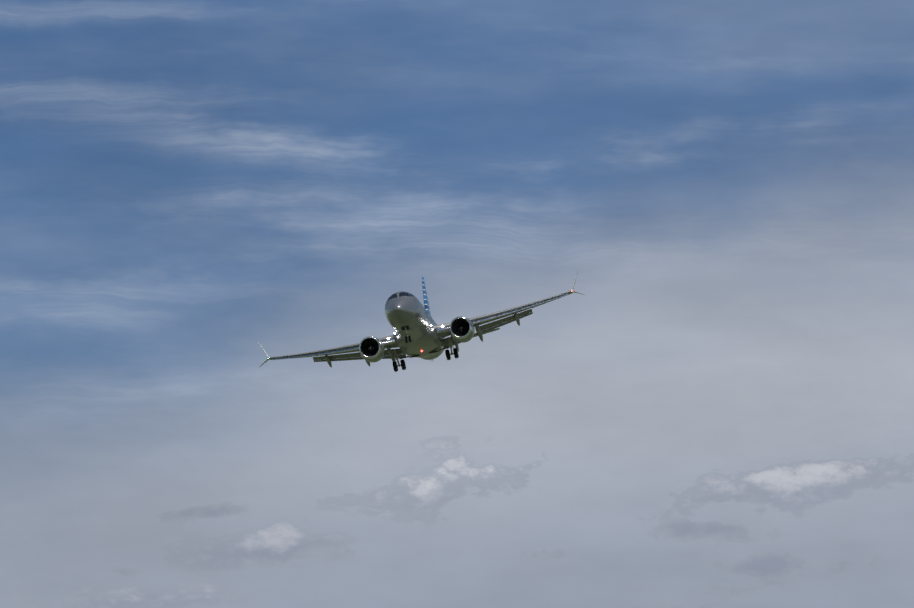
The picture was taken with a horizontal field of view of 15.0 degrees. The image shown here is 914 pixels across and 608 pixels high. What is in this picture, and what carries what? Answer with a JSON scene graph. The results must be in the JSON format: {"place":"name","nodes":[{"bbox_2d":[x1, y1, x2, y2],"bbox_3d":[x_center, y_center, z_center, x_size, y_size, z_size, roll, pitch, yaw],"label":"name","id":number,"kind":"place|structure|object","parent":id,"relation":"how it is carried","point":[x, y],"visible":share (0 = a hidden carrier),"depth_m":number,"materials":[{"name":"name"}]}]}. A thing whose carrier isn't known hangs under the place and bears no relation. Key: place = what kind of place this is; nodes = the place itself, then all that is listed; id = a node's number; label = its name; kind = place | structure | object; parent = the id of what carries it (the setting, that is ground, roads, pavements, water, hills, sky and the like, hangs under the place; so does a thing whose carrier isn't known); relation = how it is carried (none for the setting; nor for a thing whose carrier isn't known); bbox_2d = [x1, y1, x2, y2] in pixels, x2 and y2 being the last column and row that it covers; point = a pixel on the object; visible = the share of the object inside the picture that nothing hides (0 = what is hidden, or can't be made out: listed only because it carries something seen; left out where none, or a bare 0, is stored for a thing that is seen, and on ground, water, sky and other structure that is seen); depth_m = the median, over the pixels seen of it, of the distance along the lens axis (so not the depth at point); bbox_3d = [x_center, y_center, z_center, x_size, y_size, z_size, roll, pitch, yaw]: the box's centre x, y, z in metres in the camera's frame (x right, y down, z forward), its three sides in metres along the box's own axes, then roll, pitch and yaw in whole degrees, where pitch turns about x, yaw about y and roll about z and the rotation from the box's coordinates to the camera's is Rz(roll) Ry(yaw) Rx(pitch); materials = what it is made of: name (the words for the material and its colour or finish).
{"place":"outdoors","nodes":[
{"label":"outdoors","id":0,"kind":"place"},
{"bbox_2d":[0,0,913,607],"label":"sky","id":1,"kind":"structure","parent":0,"point":[722,416],"materials":[{"name":"blue"}]},
{"bbox_3d":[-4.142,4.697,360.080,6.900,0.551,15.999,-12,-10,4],"label":"wheel hubs","id":2,"kind":"object","parent":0,"visible":0},
{"bbox_2d":[392,336,458,371],"bbox_3d":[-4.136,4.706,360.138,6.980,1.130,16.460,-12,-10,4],"label":"tyres","id":3,"kind":"object","parent":2,"relation":"on","point":[447,353],"visible":1,"depth_m":367.24,"materials":[{"name":"rubber"}]},
{"bbox_2d":[392,327,453,366],"bbox_3d":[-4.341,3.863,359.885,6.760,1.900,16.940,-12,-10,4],"label":"landing gear struts","id":4,"kind":"object","parent":3,"relation":"on","point":[397,358],"visible":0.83,"depth_m":367.48,"materials":[{"name":"grey metal"}]},
{"bbox_2d":[385,291,444,359],"bbox_3d":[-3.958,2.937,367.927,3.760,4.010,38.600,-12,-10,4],"label":"fuselage","id":5,"kind":"object","parent":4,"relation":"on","point":[402,311],"visible":0.67,"depth_m":351.90,"materials":[{"name":"silver metal"}]},
{"bbox_2d":[268,333,398,359],"bbox_3d":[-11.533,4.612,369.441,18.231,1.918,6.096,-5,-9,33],"label":"wing","id":6,"kind":"structure","parent":5,"relation":"attached to","point":[391,345],"depth_m":367.01,"materials":[{"name":"grey metal"}]},
{"bbox_2d":[257,341,269,366],"bbox_3d":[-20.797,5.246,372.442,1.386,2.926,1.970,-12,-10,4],"label":"winglet","id":7,"kind":"object","parent":6,"relation":"attached to","point":[266,355],"visible":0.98,"depth_m":371.97,"materials":[{"name":"white paint"}]},
{"bbox_2d":[272,338,395,359],"bbox_3d":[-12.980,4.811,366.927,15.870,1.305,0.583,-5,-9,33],"label":"slats","id":8,"kind":"object","parent":6,"relation":"attached to","point":[390,341],"visible":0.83,"depth_m":366.87,"materials":[{"name":"metal"}]},
{"bbox_2d":[313,348,405,361],"bbox_3d":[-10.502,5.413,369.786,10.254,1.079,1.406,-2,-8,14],"label":"flaps","id":9,"kind":"object","parent":6,"relation":"attached to","point":[349,356],"visible":0.48,"depth_m":370.04,"materials":[{"name":"grey paint"}]},
{"bbox_2d":[325,346,394,367],"bbox_3d":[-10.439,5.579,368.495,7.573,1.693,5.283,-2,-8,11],"label":"flap track fairings","id":10,"kind":"object","parent":6,"relation":"attached to","point":[328,360],"visible":0.69,"depth_m":368.96,"materials":[{"name":"grey paint"}]},
{"bbox_2d":[360,337,384,361],"bbox_3d":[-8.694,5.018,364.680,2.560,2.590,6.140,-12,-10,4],"label":"nacelle","id":11,"kind":"object","parent":6,"relation":"attached to","point":[379,357],"visible":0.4,"depth_m":362.18,"materials":[{"name":"silver metal"}]},
{"bbox_2d":[359,337,381,358],"bbox_3d":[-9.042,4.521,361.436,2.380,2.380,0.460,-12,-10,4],"label":"engine inlet lip","id":12,"kind":"object","parent":11,"relation":"attached to","point":[373,356],"visible":1,"depth_m":361.32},
{"bbox_2d":[385,292,414,303],"bbox_3d":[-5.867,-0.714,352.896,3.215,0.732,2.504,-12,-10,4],"label":"cockpit windows","id":13,"kind":"structure","parent":5,"relation":"attached to","point":[400,294],"depth_m":352.28,"materials":[{"name":"black glass"}]},
{"bbox_2d":[396,326,443,357],"bbox_3d":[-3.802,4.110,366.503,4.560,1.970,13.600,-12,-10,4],"label":"belly fairing","id":14,"kind":"object","parent":5,"relation":"attached to","point":[429,340],"visible":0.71,"depth_m":363.12,"materials":[{"name":"silver metal"}]},
{"bbox_2d":[399,347,448,358],"bbox_3d":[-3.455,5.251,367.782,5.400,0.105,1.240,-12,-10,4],"label":"wheel wells","id":15,"kind":"object","parent":14,"relation":"attached to","point":[419,355],"visible":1,"depth_m":367.71,"materials":[{"name":"grey metal"}]},
{"bbox_2d":[422,277,430,315],"bbox_3d":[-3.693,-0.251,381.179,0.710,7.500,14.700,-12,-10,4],"label":"vertical stabilizer","id":16,"kind":"object","parent":5,"relation":"on","point":[426,304],"visible":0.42,"depth_m":384.36},
{"bbox_2d":[385,328,499,355],"bbox_3d":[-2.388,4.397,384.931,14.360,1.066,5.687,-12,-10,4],"label":"horizontal stabilisers","id":17,"kind":"object","parent":5,"relation":"on","point":[475,334],"visible":0.06,"depth_m":386.18,"materials":[{"name":"grey paint"}]},
{"bbox_2d":[433,291,572,337],"bbox_3d":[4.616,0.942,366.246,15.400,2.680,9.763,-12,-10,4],"label":"wing","id":18,"kind":"structure","parent":5,"relation":"attached to","point":[443,334],"depth_m":366.17,"materials":[{"name":"grey metal"}]},
{"bbox_2d":[449,316,474,342],"bbox_3d":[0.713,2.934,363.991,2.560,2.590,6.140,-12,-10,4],"label":"nacelle","id":19,"kind":"object","parent":18,"relation":"attached to","point":[469,337],"visible":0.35,"depth_m":361.43,"materials":[{"name":"silver metal"}]},
{"bbox_2d":[449,317,471,338],"bbox_3d":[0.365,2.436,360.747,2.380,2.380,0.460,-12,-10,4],"label":"engine inlet lip","id":20,"kind":"object","parent":19,"relation":"attached to","point":[464,336],"visible":1,"depth_m":360.62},
{"bbox_2d":[451,312,519,351],"bbox_3d":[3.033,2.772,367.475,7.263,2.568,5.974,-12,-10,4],"label":"flap track fairings","id":21,"kind":"object","parent":18,"relation":"on","point":[479,331],"visible":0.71,"depth_m":367.82,"materials":[{"name":"grey paint"}]},
{"bbox_2d":[443,309,532,347],"bbox_3d":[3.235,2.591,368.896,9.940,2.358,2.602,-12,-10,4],"label":"flaps","id":22,"kind":"object","parent":18,"relation":"attached to","point":[495,324],"visible":0.58,"depth_m":368.94,"materials":[{"name":"grey paint"}]},
{"bbox_2d":[437,293,567,332],"bbox_3d":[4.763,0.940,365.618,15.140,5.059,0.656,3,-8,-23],"label":"slats","id":23,"kind":"object","parent":18,"relation":"attached to","point":[440,330],"visible":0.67,"depth_m":365.47,"materials":[{"name":"metal"}]},
{"bbox_2d":[572,271,583,294],"bbox_3d":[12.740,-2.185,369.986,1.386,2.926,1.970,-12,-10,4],"label":"winglet","id":24,"kind":"object","parent":18,"relation":"on","point":[574,285],"visible":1,"depth_m":369.57,"materials":[{"name":"white paint"}]},
{"bbox_3d":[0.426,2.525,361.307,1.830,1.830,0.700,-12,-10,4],"label":"inlet duct","id":25,"kind":"object","parent":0,"visible":0},
{"bbox_2d":[453,320,468,335],"bbox_3d":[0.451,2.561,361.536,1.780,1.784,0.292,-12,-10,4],"label":"fan","id":26,"kind":"object","parent":25,"relation":"on","point":[457,324],"visible":0.85,"depth_m":361.50},
{"bbox_3d":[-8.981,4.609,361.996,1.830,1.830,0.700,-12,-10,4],"label":"inlet duct","id":27,"kind":"object","parent":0,"visible":0},
{"bbox_2d":[362,340,378,355],"bbox_3d":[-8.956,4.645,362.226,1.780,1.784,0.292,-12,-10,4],"label":"fan","id":28,"kind":"object","parent":27,"relation":"attached to","point":[367,344],"visible":0.81,"depth_m":362.19}
]}

